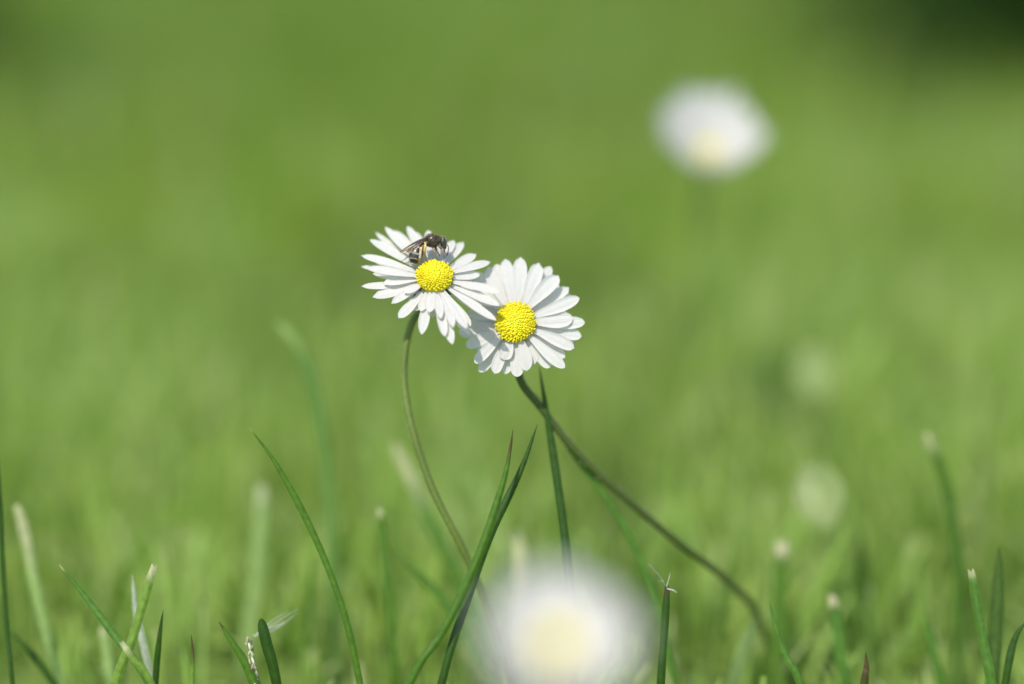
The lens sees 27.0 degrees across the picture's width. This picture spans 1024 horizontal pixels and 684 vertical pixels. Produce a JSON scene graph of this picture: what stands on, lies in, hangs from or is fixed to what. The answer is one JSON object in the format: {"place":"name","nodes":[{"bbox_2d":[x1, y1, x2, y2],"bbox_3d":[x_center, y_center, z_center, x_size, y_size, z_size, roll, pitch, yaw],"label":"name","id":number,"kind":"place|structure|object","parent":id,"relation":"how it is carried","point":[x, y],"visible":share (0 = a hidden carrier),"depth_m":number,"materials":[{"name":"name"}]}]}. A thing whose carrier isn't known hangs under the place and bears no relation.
{"place":"outdoors","nodes":[
{"label":"outdoors","id":0,"kind":"place"},
{"bbox_2d":[0,0,1023,683],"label":"lawn ground","id":1,"kind":"structure","parent":0,"point":[224,672],"depth_m":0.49,"materials":[{"name":"green plant"}]},
{"bbox_2d":[0,480,14,683],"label":"grass shoot","id":2,"kind":"object","parent":1,"relation":"on","point":[6,613],"depth_m":0.41,"materials":[{"name":"green plant"}]},
{"bbox_2d":[10,631,57,683],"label":"grass shoot","id":3,"kind":"object","parent":1,"relation":"on","point":[43,669],"depth_m":0.42,"materials":[{"name":"green plant"}]},
{"bbox_2d":[13,503,67,683],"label":"grass shoot","id":4,"kind":"object","parent":1,"relation":"on","point":[41,613],"depth_m":0.42,"materials":[{"name":"green plant"}]},
{"bbox_2d":[59,565,146,683],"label":"grass shoot","id":5,"kind":"object","parent":1,"relation":"on","point":[110,629],"depth_m":0.40,"materials":[{"name":"green plant"}]},
{"bbox_2d":[99,626,113,683],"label":"grass shoot","id":6,"kind":"object","parent":1,"relation":"on","point":[108,664],"depth_m":0.42,"materials":[{"name":"green plant"}]},
{"bbox_2d":[110,564,156,683],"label":"grass shoot","id":7,"kind":"object","parent":1,"relation":"on","point":[123,659],"depth_m":0.40,"materials":[{"name":"green plant"}]},
{"bbox_2d":[120,641,154,683],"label":"grass shoot","id":8,"kind":"object","parent":1,"relation":"on","point":[141,667],"depth_m":0.39,"materials":[{"name":"green plant"}]},
{"bbox_2d":[132,576,152,675],"bbox_3d":[-0.069,0.066,0.410,0.007,0.042,0.008,0,17,0],"label":"grass shoot","id":9,"kind":"object","parent":1,"relation":"on","point":[144,649],"depth_m":0.41,"materials":[{"name":"white plant"}]},
{"bbox_2d":[152,612,162,683],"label":"grass shoot","id":10,"kind":"object","parent":1,"relation":"on","point":[156,666],"depth_m":0.40,"materials":[{"name":"green plant"}]},
{"bbox_2d":[189,635,194,683],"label":"grass shoot","id":11,"kind":"object","parent":1,"relation":"on","point":[192,672],"depth_m":0.40,"materials":[{"name":"green plant"}]},
{"bbox_2d":[219,622,258,683],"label":"grass shoot","id":12,"kind":"object","parent":1,"relation":"on","point":[243,659],"depth_m":0.40,"materials":[{"name":"green plant"}]},
{"bbox_2d":[234,482,267,683],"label":"grass shoot","id":13,"kind":"object","parent":1,"relation":"on","point":[258,552],"depth_m":0.45,"materials":[{"name":"green plant"}]},
{"bbox_2d":[258,618,281,683],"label":"grass shoot","id":14,"kind":"object","parent":1,"relation":"on","point":[268,651],"depth_m":0.40,"materials":[{"name":"green plant"}]},
{"bbox_2d":[245,608,298,683],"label":"grass seed head","id":15,"kind":"object","parent":1,"relation":"on","point":[249,642],"depth_m":0.40},
{"bbox_2d":[249,428,362,683],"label":"grass shoot","id":16,"kind":"object","parent":1,"relation":"on","point":[298,504],"depth_m":0.40,"materials":[{"name":"green plant"}]},
{"bbox_2d":[299,552,313,683],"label":"grass shoot","id":17,"kind":"object","parent":1,"relation":"on","point":[307,610],"depth_m":0.44,"materials":[{"name":"green plant"}]},
{"bbox_2d":[277,321,339,683],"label":"grass shoot","id":18,"kind":"object","parent":1,"relation":"on","point":[327,477],"depth_m":0.45,"materials":[{"name":"green plant"}]},
{"bbox_2d":[377,507,399,683],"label":"grass shoot","id":19,"kind":"object","parent":1,"relation":"on","point":[389,602],"depth_m":0.42,"materials":[{"name":"green plant"}]},
{"bbox_2d":[361,226,500,636],"bbox_3d":[-0.013,0.031,0.414,0.032,0.106,0.019,7,18,21],"label":"daisy","id":20,"kind":"object","parent":1,"relation":"on","point":[431,285],"visible":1,"depth_m":0.40,"materials":[{"name":"white plant"}]},
{"bbox_2d":[400,232,448,264],"bbox_3d":[-0.017,-0.018,0.401,0.009,0.006,0.004,0,17,0],"label":"bee","id":21,"kind":"object","parent":20,"relation":"attached to","point":[416,250],"visible":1,"depth_m":0.40},
{"bbox_2d":[392,443,503,667],"bbox_3d":[-0.010,0.050,0.446,0.035,0.054,0.006,7,18,23],"label":"grass shoot","id":22,"kind":"object","parent":1,"relation":"on","point":[439,540],"depth_m":0.45,"materials":[{"name":"green plant"}]},
{"bbox_2d":[395,549,502,683],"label":"grass shoot","id":23,"kind":"object","parent":1,"relation":"on","point":[439,595],"depth_m":0.43,"materials":[{"name":"green plant"}]},
{"bbox_2d":[405,430,512,683],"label":"grass shoot","id":24,"kind":"object","parent":1,"relation":"on","point":[436,641],"depth_m":0.40,"materials":[{"name":"green plant"}]},
{"bbox_2d":[438,424,537,683],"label":"grass shoot","id":25,"kind":"object","parent":1,"relation":"on","point":[464,608],"depth_m":0.40,"materials":[{"name":"green plant"}]},
{"bbox_2d":[511,529,529,577],"bbox_3d":[0.003,0.058,0.442,0.006,0.039,0.010,0,17,0],"label":"grass shoot","id":26,"kind":"object","parent":1,"relation":"on","point":[520,560],"depth_m":0.44,"materials":[{"name":"green plant"}]},
{"bbox_2d":[539,367,571,567],"bbox_3d":[0.009,0.046,0.409,0.008,0.080,0.024,0,17,0],"label":"grass shoot","id":27,"kind":"object","parent":1,"relation":"on","point":[562,518],"depth_m":0.41,"materials":[{"name":"green plant"}]},
{"bbox_2d":[485,565,636,683],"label":"daisy","id":28,"kind":"object","parent":1,"relation":"on","point":[563,625],"visible":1,"depth_m":0.28,"materials":[{"name":"white plant"}]},
{"bbox_2d":[534,392,678,683],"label":"grass shoot","id":29,"kind":"object","parent":1,"relation":"on","point":[614,510],"depth_m":0.41,"materials":[{"name":"green plant"}]},
{"bbox_2d":[459,257,770,662],"bbox_3d":[0.027,0.032,0.423,0.075,0.102,0.016,-5,18,-17],"label":"daisy","id":30,"kind":"object","parent":1,"relation":"on","point":[534,322],"visible":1,"depth_m":0.40,"materials":[{"name":"white plant"}]},
{"bbox_2d":[657,586,669,683],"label":"grass shoot","id":31,"kind":"object","parent":1,"relation":"on","point":[661,669],"depth_m":0.40,"materials":[{"name":"green plant"}]},
{"bbox_2d":[655,571,676,592],"bbox_3d":[0.028,0.044,0.397,0.005,0.005,0.005,0,17,0],"label":"dry fibre","id":32,"kind":"object","parent":31,"relation":"on","point":[667,584],"visible":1,"depth_m":0.40,"materials":[{"name":"beige plant"}]},
{"bbox_2d":[658,87,770,521],"bbox_3d":[0.048,-0.007,0.533,0.023,0.110,0.024,-13,21,-36],"label":"daisy","id":33,"kind":"object","parent":1,"relation":"on","point":[712,131],"visible":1,"depth_m":0.53,"materials":[{"name":"white plant"}]},
{"bbox_2d":[726,616,756,683],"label":"grass shoot","id":34,"kind":"object","parent":1,"relation":"on","point":[741,655],"depth_m":0.43,"materials":[{"name":"green plant"}]},
{"bbox_2d":[767,539,787,683],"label":"grass shoot","id":35,"kind":"object","parent":1,"relation":"on","point":[779,587],"depth_m":0.44,"materials":[{"name":"green plant"}]},
{"bbox_2d":[769,600,803,683],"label":"grass shoot","id":36,"kind":"object","parent":1,"relation":"on","point":[792,666],"depth_m":0.40,"materials":[{"name":"green plant"}]},
{"bbox_2d":[766,520,851,682],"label":"grass shoot","id":37,"kind":"object","parent":1,"relation":"on","point":[814,600],"depth_m":0.45,"materials":[{"name":"green plant"}]},
{"bbox_2d":[795,342,839,464],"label":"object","id":38,"kind":"object","parent":1,"relation":"on","point":[817,370],"visible":0.82,"depth_m":0.52,"materials":[{"name":"green plant"}]},
{"bbox_2d":[794,460,844,665],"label":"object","id":39,"kind":"object","parent":1,"relation":"on","point":[819,492],"visible":0.95,"depth_m":0.45,"materials":[{"name":"green plant"}]},
{"bbox_2d":[828,594,849,683],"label":"grass shoot","id":40,"kind":"object","parent":1,"relation":"on","point":[839,645],"depth_m":0.42,"materials":[{"name":"green plant"}]},
{"bbox_2d":[860,652,868,683],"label":"grass shoot","id":41,"kind":"object","parent":1,"relation":"on","point":[865,676],"depth_m":0.40,"materials":[{"name":"plant"}]},
{"bbox_2d":[858,524,875,679],"bbox_3d":[0.076,0.057,0.455,0.005,0.035,0.010,0,17,0],"label":"grass shoot","id":42,"kind":"object","parent":1,"relation":"on","point":[864,577],"depth_m":0.46,"materials":[{"name":"green plant"}]},
{"bbox_2d":[781,0,1023,117],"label":"garden shrub","id":43,"kind":"object","parent":1,"relation":"on","point":[1005,13],"visible":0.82,"depth_m":1.06,"materials":[{"name":"green plant"}]},
{"bbox_2d":[923,610,946,683],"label":"grass shoot","id":44,"kind":"object","parent":1,"relation":"on","point":[939,675],"depth_m":0.42,"materials":[{"name":"green plant"}]},
{"bbox_2d":[923,432,963,683],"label":"grass shoot","id":45,"kind":"object","parent":1,"relation":"on","point":[957,551],"depth_m":0.44,"materials":[{"name":"green plant"}]},
{"bbox_2d":[968,568,996,683],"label":"grass shoot","id":46,"kind":"object","parent":1,"relation":"on","point":[987,660],"depth_m":0.40,"materials":[{"name":"green plant"}]},
{"bbox_2d":[985,546,1003,683],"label":"grass shoot","id":47,"kind":"object","parent":1,"relation":"on","point":[996,625],"depth_m":0.41,"materials":[{"name":"green plant"}]},
{"bbox_2d":[1001,623,1023,683],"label":"grass shoot","id":48,"kind":"object","parent":1,"relation":"on","point":[1009,658],"depth_m":0.40,"materials":[{"name":"green plant"}]}
]}

